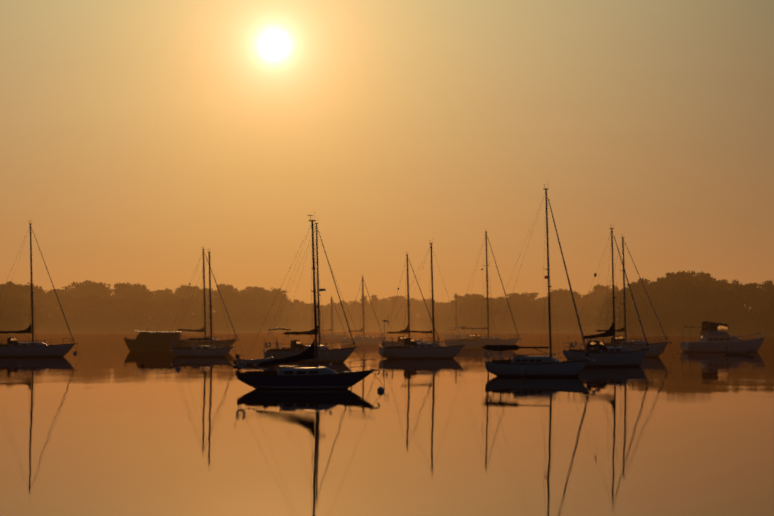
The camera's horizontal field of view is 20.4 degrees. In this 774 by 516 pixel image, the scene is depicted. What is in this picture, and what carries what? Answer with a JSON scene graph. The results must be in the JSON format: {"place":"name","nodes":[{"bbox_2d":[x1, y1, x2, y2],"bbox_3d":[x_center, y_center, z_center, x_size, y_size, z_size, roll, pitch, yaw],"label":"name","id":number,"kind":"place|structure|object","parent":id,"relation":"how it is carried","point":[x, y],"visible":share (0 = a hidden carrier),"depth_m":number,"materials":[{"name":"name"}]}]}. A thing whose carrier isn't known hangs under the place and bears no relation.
{"place":"outdoors","nodes":[
{"label":"outdoors","id":0,"kind":"place"},
{"bbox_2d":[0,332,773,515],"bbox_3d":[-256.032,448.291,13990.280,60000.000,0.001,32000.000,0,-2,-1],"label":"water","id":1,"kind":"structure","parent":0,"point":[102,425],"depth_m":62.47,"materials":[{"name":"orange liquid"}]},
{"bbox_2d":[0,219,77,356],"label":"sailboat","id":2,"kind":"object","parent":1,"relation":"on","point":[12,347],"visible":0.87,"depth_m":223.19,"materials":[{"name":"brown wood"}]},
{"bbox_2d":[124,331,186,350],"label":"cabin launch","id":3,"kind":"object","parent":1,"relation":"on","point":[150,341],"visible":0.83,"depth_m":273.61,"materials":[{"name":"brown wood"}]},
{"bbox_2d":[170,249,235,356],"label":"sailboat","id":4,"kind":"object","parent":1,"relation":"on","point":[198,351],"visible":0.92,"depth_m":223.54,"materials":[{"name":"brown wood"}]},
{"bbox_2d":[165,247,241,348],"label":"sailboat","id":5,"kind":"object","parent":1,"relation":"on","point":[227,342],"visible":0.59,"depth_m":283.65,"materials":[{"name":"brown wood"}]},
{"bbox_2d":[233,354,274,364],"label":"dinghy","id":6,"kind":"object","parent":1,"relation":"on","point":[252,361],"visible":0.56,"depth_m":176.72,"materials":[{"name":"black rubber"}]},
{"bbox_2d":[235,215,384,388],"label":"sailboat","id":7,"kind":"object","parent":1,"relation":"on","point":[297,377],"visible":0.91,"depth_m":108.71,"materials":[{"name":"brown wood"}]},
{"bbox_2d":[263,222,360,362],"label":"sailboat","id":8,"kind":"object","parent":1,"relation":"on","point":[297,347],"visible":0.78,"depth_m":188.94,"materials":[{"name":"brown wood"}]},
{"bbox_2d":[317,296,346,338],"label":"sailboat","id":9,"kind":"object","parent":1,"relation":"on","point":[332,335],"visible":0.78,"depth_m":533.09,"materials":[{"name":"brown wood"}]},
{"bbox_2d":[340,275,383,344],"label":"sailboat","id":10,"kind":"object","parent":1,"relation":"on","point":[364,339],"visible":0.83,"depth_m":370.60,"materials":[{"name":"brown wood"}]},
{"bbox_2d":[381,253,441,346],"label":"sailboat","id":11,"kind":"object","parent":1,"relation":"on","point":[399,340],"visible":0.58,"depth_m":275.41,"materials":[{"name":"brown wood"}]},
{"bbox_2d":[379,243,469,358],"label":"sailboat","id":12,"kind":"object","parent":1,"relation":"on","point":[414,349],"visible":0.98,"depth_m":212.30,"materials":[{"name":"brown wood"}]},
{"bbox_2d":[442,294,472,337],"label":"sailboat","id":13,"kind":"object","parent":1,"relation":"on","point":[452,335],"visible":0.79,"depth_m":569.24,"materials":[{"name":"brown wood"}]},
{"bbox_2d":[444,230,521,348],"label":"sailboat","id":14,"kind":"object","parent":1,"relation":"on","point":[472,341],"visible":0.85,"depth_m":304.12,"materials":[{"name":"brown wood"}]},
{"bbox_2d":[481,184,598,376],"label":"sailboat","id":15,"kind":"object","parent":1,"relation":"on","point":[526,365],"visible":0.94,"depth_m":135.43,"materials":[{"name":"white wood"}]},
{"bbox_2d":[563,227,654,366],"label":"sailboat","id":16,"kind":"object","parent":1,"relation":"on","point":[601,354],"visible":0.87,"depth_m":170.15,"materials":[{"name":"white wood"}]},
{"bbox_2d":[587,237,672,356],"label":"sailboat","id":17,"kind":"object","parent":1,"relation":"on","point":[658,348],"visible":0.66,"depth_m":224.00,"materials":[{"name":"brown wood"}]},
{"bbox_2d":[680,312,764,351],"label":"motor yacht","id":18,"kind":"object","parent":1,"relation":"on","point":[713,338],"visible":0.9,"depth_m":266.02,"materials":[{"name":"silver metal"}]},
{"bbox_2d":[0,0,773,311],"label":"sky","id":19,"kind":"structure","parent":0,"point":[137,137],"materials":[{"name":"orange"}]},
{"bbox_2d":[1,311,773,336],"bbox_3d":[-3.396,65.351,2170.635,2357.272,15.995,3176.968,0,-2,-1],"label":"shore ground","id":20,"kind":"structure","parent":0,"point":[543,332],"depth_m":952.75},
{"bbox_2d":[0,314,18,334],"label":"tree","id":21,"kind":"object","parent":20,"relation":"on","point":[9,322],"visible":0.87,"depth_m":787.76,"materials":[{"name":"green plant"}]},
{"bbox_2d":[0,284,23,297],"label":"tree","id":22,"kind":"object","parent":20,"relation":"on","point":[8,288],"visible":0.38,"depth_m":887.62,"materials":[{"name":"green plant"}]},
{"bbox_2d":[3,281,34,300],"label":"tree","id":23,"kind":"object","parent":20,"relation":"on","point":[27,288],"visible":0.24,"depth_m":903.81,"materials":[{"name":"green plant"}]},
{"bbox_2d":[17,308,33,329],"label":"tree","id":24,"kind":"object","parent":20,"relation":"on","point":[25,321],"visible":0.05,"depth_m":853.73,"materials":[{"name":"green plant"}]},
{"bbox_2d":[33,289,42,299],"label":"tree","id":25,"kind":"object","parent":20,"relation":"on","point":[38,292],"visible":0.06,"depth_m":982.07,"materials":[{"name":"green plant"}]},
{"bbox_2d":[34,316,43,331],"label":"tree","id":26,"kind":"object","parent":20,"relation":"on","point":[40,319],"visible":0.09,"depth_m":911.93,"materials":[{"name":"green plant"}]},
{"bbox_2d":[34,299,46,310],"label":"tree","id":27,"kind":"object","parent":20,"relation":"on","point":[42,305],"visible":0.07,"depth_m":956.35,"materials":[{"name":"green plant"}]},
{"bbox_2d":[39,290,58,308],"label":"tree","id":28,"kind":"object","parent":20,"relation":"on","point":[49,297],"visible":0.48,"depth_m":996.98,"materials":[{"name":"green plant"}]},
{"bbox_2d":[49,288,77,299],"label":"tree","id":29,"kind":"object","parent":20,"relation":"on","point":[60,292],"visible":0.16,"depth_m":1017.24,"materials":[{"name":"green plant"}]},
{"bbox_2d":[61,282,110,298],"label":"tree","id":30,"kind":"object","parent":20,"relation":"on","point":[100,289],"visible":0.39,"depth_m":1023.45,"materials":[{"name":"green plant"}]},
{"bbox_2d":[65,280,111,297],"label":"tree","id":31,"kind":"object","parent":20,"relation":"on","point":[87,282],"visible":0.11,"depth_m":1040.12,"materials":[{"name":"green plant"}]},
{"bbox_2d":[103,283,152,298],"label":"tree","id":32,"kind":"object","parent":20,"relation":"on","point":[121,290],"visible":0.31,"depth_m":1034.28,"materials":[{"name":"green plant"}]},
{"bbox_2d":[122,318,148,332],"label":"tree","id":33,"kind":"object","parent":20,"relation":"on","point":[137,323],"visible":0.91,"depth_m":970.04,"materials":[{"name":"green plant"}]},
{"bbox_2d":[113,282,159,299],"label":"tree","id":34,"kind":"object","parent":20,"relation":"on","point":[140,287],"visible":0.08,"depth_m":1055.52,"materials":[{"name":"green plant"}]},
{"bbox_2d":[121,291,157,306],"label":"tree","id":35,"kind":"object","parent":20,"relation":"on","point":[137,296],"visible":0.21,"depth_m":1011.09,"materials":[{"name":"green plant"}]},
{"bbox_2d":[137,288,171,316],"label":"tree","id":36,"kind":"object","parent":20,"relation":"on","point":[164,297],"visible":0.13,"depth_m":1027.62,"materials":[{"name":"green plant"}]},
{"bbox_2d":[151,322,165,331],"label":"tree","id":37,"kind":"object","parent":20,"relation":"on","point":[158,329],"visible":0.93,"depth_m":979.93,"materials":[{"name":"green plant"}]},
{"bbox_2d":[151,289,174,297],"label":"tree","id":38,"kind":"object","parent":20,"relation":"on","point":[158,292],"visible":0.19,"depth_m":1068.21,"materials":[{"name":"green plant"}]},
{"bbox_2d":[157,313,178,331],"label":"tree","id":39,"kind":"object","parent":20,"relation":"on","point":[166,328],"visible":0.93,"depth_m":985.39,"materials":[{"name":"green plant"}]},
{"bbox_2d":[165,284,202,298],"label":"tree","id":40,"kind":"object","parent":20,"relation":"on","point":[182,290],"visible":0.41,"depth_m":1075.36,"materials":[{"name":"green plant"}]},
{"bbox_2d":[184,314,203,331],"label":"tree","id":41,"kind":"object","parent":20,"relation":"on","point":[193,328],"visible":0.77,"depth_m":991.88,"materials":[{"name":"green plant"}]},
{"bbox_2d":[191,315,213,332],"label":"tree","id":42,"kind":"object","parent":20,"relation":"on","point":[201,326],"visible":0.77,"depth_m":990.94,"materials":[{"name":"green plant"}]},
{"bbox_2d":[191,305,214,312],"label":"tree","id":43,"kind":"object","parent":20,"relation":"on","point":[201,307],"visible":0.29,"depth_m":1020.83,"materials":[{"name":"green plant"}]},
{"bbox_2d":[200,319,216,332],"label":"tree","id":44,"kind":"object","parent":20,"relation":"on","point":[208,330],"visible":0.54,"depth_m":992.60,"materials":[{"name":"green plant"}]},
{"bbox_2d":[199,287,238,300],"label":"tree","id":45,"kind":"object","parent":20,"relation":"on","point":[227,289],"visible":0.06,"depth_m":1067.45,"materials":[{"name":"green plant"}]},
{"bbox_2d":[201,283,237,292],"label":"tree","id":46,"kind":"object","parent":20,"relation":"on","point":[220,286],"visible":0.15,"depth_m":1112.31,"materials":[{"name":"green plant"}]},
{"bbox_2d":[205,285,235,297],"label":"tree","id":47,"kind":"object","parent":20,"relation":"on","point":[226,286],"visible":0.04,"depth_m":1090.47,"materials":[{"name":"green plant"}]},
{"bbox_2d":[206,311,239,332],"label":"tree","id":48,"kind":"object","parent":20,"relation":"on","point":[222,327],"visible":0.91,"depth_m":994.79,"materials":[{"name":"green plant"}]},
{"bbox_2d":[206,290,241,310],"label":"tree","id":49,"kind":"object","parent":20,"relation":"on","point":[231,297],"visible":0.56,"depth_m":1025.50,"materials":[{"name":"green plant"}]},
{"bbox_2d":[248,292,269,306],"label":"tree","id":50,"kind":"object","parent":20,"relation":"on","point":[260,296],"visible":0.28,"depth_m":1069.85,"materials":[{"name":"green plant"}]},
{"bbox_2d":[246,289,274,298],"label":"tree","id":51,"kind":"object","parent":20,"relation":"on","point":[267,293],"visible":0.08,"depth_m":1108.65,"materials":[{"name":"green plant"}]},
{"bbox_2d":[238,286,283,304],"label":"tree","id":52,"kind":"object","parent":20,"relation":"on","point":[276,292],"visible":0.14,"depth_m":1126.26,"materials":[{"name":"green plant"}]},
{"bbox_2d":[261,292,278,307],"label":"tree","id":53,"kind":"object","parent":20,"relation":"on","point":[274,297],"visible":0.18,"depth_m":1102.09,"materials":[{"name":"green plant"}]},
{"bbox_2d":[274,295,285,305],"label":"tree","id":54,"kind":"object","parent":20,"relation":"on","point":[280,299],"visible":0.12,"depth_m":1114.19,"materials":[{"name":"green plant"}]},
{"bbox_2d":[276,317,288,332],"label":"tree","id":55,"kind":"object","parent":20,"relation":"on","point":[282,326],"visible":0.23,"depth_m":1110.87,"materials":[{"name":"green plant"}]},
{"bbox_2d":[279,290,292,309],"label":"pine tree","id":56,"kind":"object","parent":20,"relation":"on","point":[286,304],"visible":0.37,"depth_m":1155.93,"materials":[{"name":"green plant"}]},
{"bbox_2d":[286,313,303,331],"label":"tree","id":57,"kind":"object","parent":20,"relation":"on","point":[298,320],"visible":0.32,"depth_m":1142.97,"materials":[{"name":"green plant"}]},
{"bbox_2d":[292,313,312,331],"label":"tree","id":58,"kind":"object","parent":20,"relation":"on","point":[304,326],"visible":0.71,"depth_m":1155.65,"materials":[{"name":"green plant"}]},
{"bbox_2d":[330,314,344,329],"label":"tree","id":59,"kind":"object","parent":20,"relation":"on","point":[337,323],"visible":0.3,"depth_m":1246.48,"materials":[{"name":"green plant"}]},
{"bbox_2d":[345,302,373,315],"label":"tree","id":60,"kind":"object","parent":20,"relation":"on","point":[352,308],"visible":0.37,"depth_m":1324.08,"materials":[{"name":"green plant"}]},
{"bbox_2d":[350,318,368,329],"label":"tree","id":61,"kind":"object","parent":20,"relation":"on","point":[357,326],"visible":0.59,"depth_m":1258.11,"materials":[{"name":"green plant"}]},
{"bbox_2d":[356,296,370,312],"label":"pine tree","id":62,"kind":"object","parent":20,"relation":"on","point":[365,302],"visible":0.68,"depth_m":1298.89,"materials":[{"name":"green plant"}]},
{"bbox_2d":[355,309,375,317],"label":"tree","id":63,"kind":"object","parent":20,"relation":"on","point":[359,312],"visible":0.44,"depth_m":1292.15,"materials":[{"name":"green plant"}]},
{"bbox_2d":[367,295,379,314],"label":"pine tree","id":64,"kind":"object","parent":20,"relation":"on","point":[373,300],"visible":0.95,"depth_m":1294.28,"materials":[{"name":"green plant"}]},
{"bbox_2d":[390,297,399,310],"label":"pine tree","id":65,"kind":"object","parent":20,"relation":"on","point":[393,300],"visible":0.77,"depth_m":1303.94,"materials":[{"name":"green plant"}]},
{"bbox_2d":[388,296,403,307],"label":"tree","id":66,"kind":"object","parent":20,"relation":"on","point":[398,299],"visible":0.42,"depth_m":1329.02,"materials":[{"name":"green plant"}]},
{"bbox_2d":[379,295,413,306],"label":"tree","id":67,"kind":"object","parent":20,"relation":"on","point":[382,301],"visible":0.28,"depth_m":1351.90,"materials":[{"name":"green plant"}]},
{"bbox_2d":[397,316,410,328],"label":"tree","id":68,"kind":"object","parent":20,"relation":"on","point":[402,318],"visible":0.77,"depth_m":1261.59,"materials":[{"name":"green plant"}]},
{"bbox_2d":[403,316,419,330],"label":"tree","id":69,"kind":"object","parent":20,"relation":"on","point":[411,321],"visible":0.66,"depth_m":1256.78,"materials":[{"name":"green plant"}]},
{"bbox_2d":[419,317,432,331],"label":"tree","id":70,"kind":"object","parent":20,"relation":"on","point":[427,325],"visible":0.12,"depth_m":1191.69,"materials":[{"name":"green plant"}]},
{"bbox_2d":[479,304,493,312],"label":"tree","id":71,"kind":"object","parent":20,"relation":"on","point":[484,306],"visible":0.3,"depth_m":1016.15,"materials":[{"name":"green plant"}]},
{"bbox_2d":[497,293,524,303],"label":"tree","id":72,"kind":"object","parent":20,"relation":"on","point":[510,296],"visible":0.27,"depth_m":1041.15,"materials":[{"name":"green plant"}]},
{"bbox_2d":[517,294,535,302],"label":"tree","id":73,"kind":"object","parent":20,"relation":"on","point":[531,297],"visible":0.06,"depth_m":1036.13,"materials":[{"name":"green plant"}]},
{"bbox_2d":[525,310,563,332],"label":"tree","id":74,"kind":"object","parent":20,"relation":"on","point":[541,328],"visible":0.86,"depth_m":962.23,"materials":[{"name":"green plant"}]},
{"bbox_2d":[548,318,563,331],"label":"tree","id":75,"kind":"object","parent":20,"relation":"on","point":[554,325],"visible":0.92,"depth_m":952.75,"materials":[{"name":"green plant"}]},
{"bbox_2d":[553,298,574,312],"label":"tree","id":76,"kind":"object","parent":20,"relation":"on","point":[560,306],"visible":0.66,"depth_m":984.54,"materials":[{"name":"green plant"}]},
{"bbox_2d":[551,315,576,331],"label":"tree","id":77,"kind":"object","parent":20,"relation":"on","point":[560,326],"visible":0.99,"depth_m":952.02,"materials":[{"name":"green plant"}]},
{"bbox_2d":[544,290,592,304],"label":"tree","id":78,"kind":"object","parent":20,"relation":"on","point":[554,295],"visible":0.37,"depth_m":1009.21,"materials":[{"name":"green plant"}]},
{"bbox_2d":[563,312,582,331],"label":"tree","id":79,"kind":"object","parent":20,"relation":"on","point":[567,324],"visible":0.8,"depth_m":949.20,"materials":[{"name":"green plant"}]},
{"bbox_2d":[564,295,590,311],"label":"tree","id":80,"kind":"object","parent":20,"relation":"on","point":[577,297],"visible":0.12,"depth_m":995.16,"materials":[{"name":"green plant"}]},
{"bbox_2d":[571,310,599,332],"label":"tree","id":81,"kind":"object","parent":20,"relation":"on","point":[591,326],"visible":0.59,"depth_m":937.12,"materials":[{"name":"green plant"}]},
{"bbox_2d":[589,284,610,297],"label":"tree","id":82,"kind":"object","parent":20,"relation":"on","point":[599,289],"visible":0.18,"depth_m":1040.74,"materials":[{"name":"green plant"}]},
{"bbox_2d":[594,315,606,329],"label":"tree","id":83,"kind":"object","parent":20,"relation":"on","point":[596,320],"visible":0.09,"depth_m":871.94,"materials":[{"name":"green plant"}]},
{"bbox_2d":[591,286,617,299],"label":"tree","id":84,"kind":"object","parent":20,"relation":"on","point":[603,294],"visible":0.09,"depth_m":1023.16,"materials":[{"name":"green plant"}]},
{"bbox_2d":[606,306,623,332],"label":"tree","id":85,"kind":"object","parent":20,"relation":"on","point":[616,314],"visible":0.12,"depth_m":742.40,"materials":[{"name":"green plant"}]},
{"bbox_2d":[609,294,623,307],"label":"tree","id":86,"kind":"object","parent":20,"relation":"on","point":[619,297],"visible":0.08,"depth_m":802.77,"materials":[{"name":"green plant"}]},
{"bbox_2d":[622,288,654,300],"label":"tree","id":87,"kind":"object","parent":20,"relation":"on","point":[637,293],"visible":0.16,"depth_m":767.06,"materials":[{"name":"green plant"}]},
{"bbox_2d":[620,305,659,334],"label":"tree","id":88,"kind":"object","parent":20,"relation":"on","point":[631,314],"visible":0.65,"depth_m":723.38,"materials":[{"name":"green plant"}]},
{"bbox_2d":[622,281,671,302],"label":"tree","id":89,"kind":"object","parent":20,"relation":"on","point":[635,288],"visible":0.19,"depth_m":771.45,"materials":[{"name":"green plant"}]},
{"bbox_2d":[632,280,669,294],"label":"tree","id":90,"kind":"object","parent":20,"relation":"on","point":[641,285],"visible":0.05,"depth_m":781.45,"materials":[{"name":"green plant"}]},
{"bbox_2d":[651,282,685,302],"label":"tree","id":91,"kind":"object","parent":20,"relation":"on","point":[660,290],"visible":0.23,"depth_m":751.51,"materials":[{"name":"green plant"}]},
{"bbox_2d":[657,271,716,291],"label":"tree","id":92,"kind":"object","parent":20,"relation":"on","point":[671,279],"visible":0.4,"depth_m":764.72,"materials":[{"name":"green plant"}]},
{"bbox_2d":[680,273,698,283],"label":"tree","id":93,"kind":"object","parent":20,"relation":"on","point":[689,276],"visible":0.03,"depth_m":775.05,"materials":[{"name":"green plant"}]},
{"bbox_2d":[670,285,709,306],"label":"tree","id":94,"kind":"object","parent":20,"relation":"on","point":[674,296],"visible":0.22,"depth_m":725.93,"materials":[{"name":"green plant"}]},
{"bbox_2d":[676,303,714,333],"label":"tree","id":95,"kind":"object","parent":20,"relation":"on","point":[690,309],"visible":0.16,"depth_m":693.36,"materials":[{"name":"green plant"}]},
{"bbox_2d":[680,271,714,281],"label":"tree","id":96,"kind":"object","parent":20,"relation":"on","point":[701,275],"visible":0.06,"depth_m":799.85,"materials":[{"name":"green plant"}]},
{"bbox_2d":[677,280,718,297],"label":"tree","id":97,"kind":"object","parent":20,"relation":"on","point":[686,285],"visible":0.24,"depth_m":741.98,"materials":[{"name":"green plant"}]},
{"bbox_2d":[710,280,724,290],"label":"tree","id":98,"kind":"object","parent":20,"relation":"on","point":[717,283],"visible":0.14,"depth_m":773.01,"materials":[{"name":"green plant"}]},
{"bbox_2d":[702,306,748,330],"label":"tree","id":99,"kind":"object","parent":20,"relation":"on","point":[717,311],"visible":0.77,"depth_m":676.49,"materials":[{"name":"green plant"}]},
{"bbox_2d":[715,313,740,333],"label":"tree","id":100,"kind":"object","parent":20,"relation":"on","point":[730,331],"visible":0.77,"depth_m":675.25,"materials":[{"name":"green plant"}]},
{"bbox_2d":[723,281,744,290],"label":"tree","id":101,"kind":"object","parent":20,"relation":"on","point":[731,286],"visible":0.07,"depth_m":763.51,"materials":[{"name":"green plant"}]},
{"bbox_2d":[721,279,747,288],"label":"tree","id":102,"kind":"object","parent":20,"relation":"on","point":[732,282],"visible":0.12,"depth_m":791.29,"materials":[{"name":"green plant"}]},
{"bbox_2d":[728,285,760,310],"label":"tree","id":103,"kind":"object","parent":20,"relation":"on","point":[743,291],"visible":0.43,"depth_m":718.30,"materials":[{"name":"green plant"}]},
{"bbox_2d":[741,283,769,306],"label":"tree","id":104,"kind":"object","parent":20,"relation":"on","point":[750,285],"visible":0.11,"depth_m":735.79,"materials":[{"name":"green plant"}]},
{"bbox_2d":[745,296,768,312],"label":"tree","id":105,"kind":"object","parent":20,"relation":"on","point":[760,301],"visible":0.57,"depth_m":702.36,"materials":[{"name":"green plant"}]},
{"bbox_2d":[759,280,772,295],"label":"tree","id":106,"kind":"object","parent":20,"relation":"on","point":[768,282],"visible":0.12,"depth_m":762.59,"materials":[{"name":"green plant"}]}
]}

